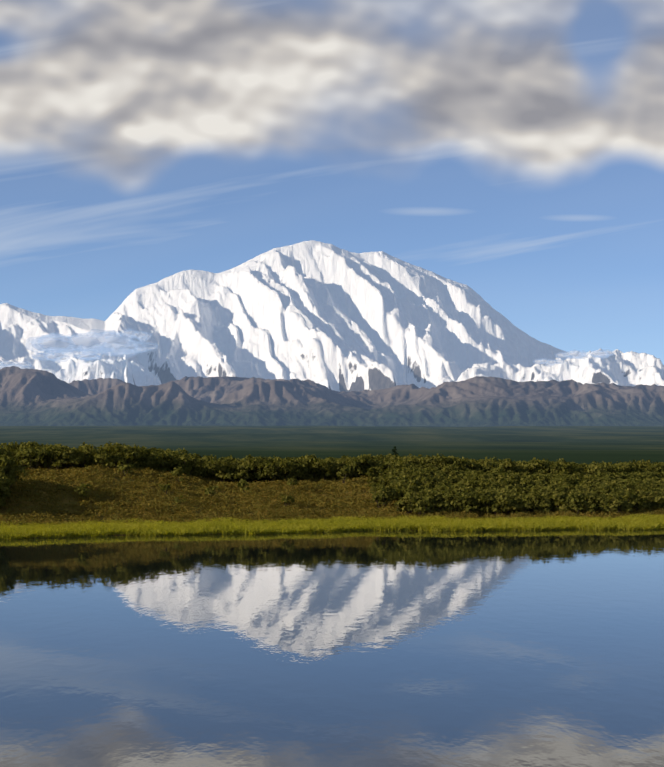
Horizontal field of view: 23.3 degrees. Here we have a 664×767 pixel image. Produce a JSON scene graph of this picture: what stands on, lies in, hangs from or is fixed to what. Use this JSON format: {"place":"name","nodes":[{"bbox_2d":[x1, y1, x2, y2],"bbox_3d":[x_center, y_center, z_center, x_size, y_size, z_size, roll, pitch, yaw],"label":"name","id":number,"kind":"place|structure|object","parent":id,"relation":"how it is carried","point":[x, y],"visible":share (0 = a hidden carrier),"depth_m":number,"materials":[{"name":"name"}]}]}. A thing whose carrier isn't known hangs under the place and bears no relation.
{"place":"outdoors","nodes":[
{"label":"outdoors","id":0,"kind":"place"},
{"bbox_2d":[0,329,612,368],"bbox_3d":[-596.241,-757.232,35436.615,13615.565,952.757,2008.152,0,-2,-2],"label":"cloud","id":1,"kind":"structure","parent":0,"point":[97,343],"depth_m":35074.31,"materials":[{"name":"white"}]},
{"bbox_2d":[0,470,652,538],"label":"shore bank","id":2,"kind":"structure","parent":0,"point":[64,500],"depth_m":95.67,"materials":[{"name":"green plant"}]},
{"bbox_2d":[3,449,658,515],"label":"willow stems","id":3,"kind":"object","parent":2,"relation":"on","point":[272,479],"visible":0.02,"depth_m":105.43,"materials":[{"name":"plant"}]},
{"bbox_2d":[0,441,663,513],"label":"willow shrubs","id":4,"kind":"object","parent":2,"relation":"on","point":[508,484],"visible":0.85,"depth_m":106.78,"materials":[{"name":"green plant"}]},
{"bbox_2d":[0,464,663,525],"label":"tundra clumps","id":5,"kind":"object","parent":2,"relation":"on","point":[53,476],"visible":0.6,"depth_m":96.73,"materials":[{"name":"green plant"}]},
{"bbox_2d":[0,513,663,538],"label":"sedge strip","id":6,"kind":"object","parent":2,"relation":"on","point":[299,525],"visible":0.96,"depth_m":86.93,"materials":[{"name":"green plant"}]},
{"bbox_2d":[0,529,663,766],"bbox_3d":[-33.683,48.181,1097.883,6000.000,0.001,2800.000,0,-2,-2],"label":"pond","id":7,"kind":"structure","parent":0,"point":[495,648],"depth_m":35.73,"materials":[{"name":"blue liquid"}]},
{"bbox_2d":[0,240,663,391],"bbox_3d":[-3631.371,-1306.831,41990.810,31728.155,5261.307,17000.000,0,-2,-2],"label":"snowy mountain","id":8,"kind":"structure","parent":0,"point":[331,317],"depth_m":40787.50,"materials":[{"name":"white snow"}]},
{"bbox_2d":[0,366,663,426],"bbox_3d":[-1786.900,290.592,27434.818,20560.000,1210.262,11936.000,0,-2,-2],"label":"foothills","id":9,"kind":"structure","parent":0,"point":[32,397],"depth_m":25964.40,"materials":[{"name":"grey stone"}]},
{"bbox_2d":[0,425,663,464],"bbox_3d":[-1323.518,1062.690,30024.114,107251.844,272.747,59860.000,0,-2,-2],"label":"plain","id":10,"kind":"structure","parent":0,"point":[580,445],"depth_m":7231.11,"materials":[{"name":"green plant"}]},
{"bbox_2d":[392,446,398,456],"bbox_3d":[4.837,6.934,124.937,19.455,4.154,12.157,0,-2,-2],"label":"spruce","id":11,"kind":"object","parent":10,"relation":"on","point":[394,451],"visible":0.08,"depth_m":119.50,"materials":[{"name":"green plant"}]},
{"bbox_2d":[0,0,663,364],"label":"sky","id":12,"kind":"structure","parent":0,"point":[511,152],"materials":[{"name":"blue"}]}
]}

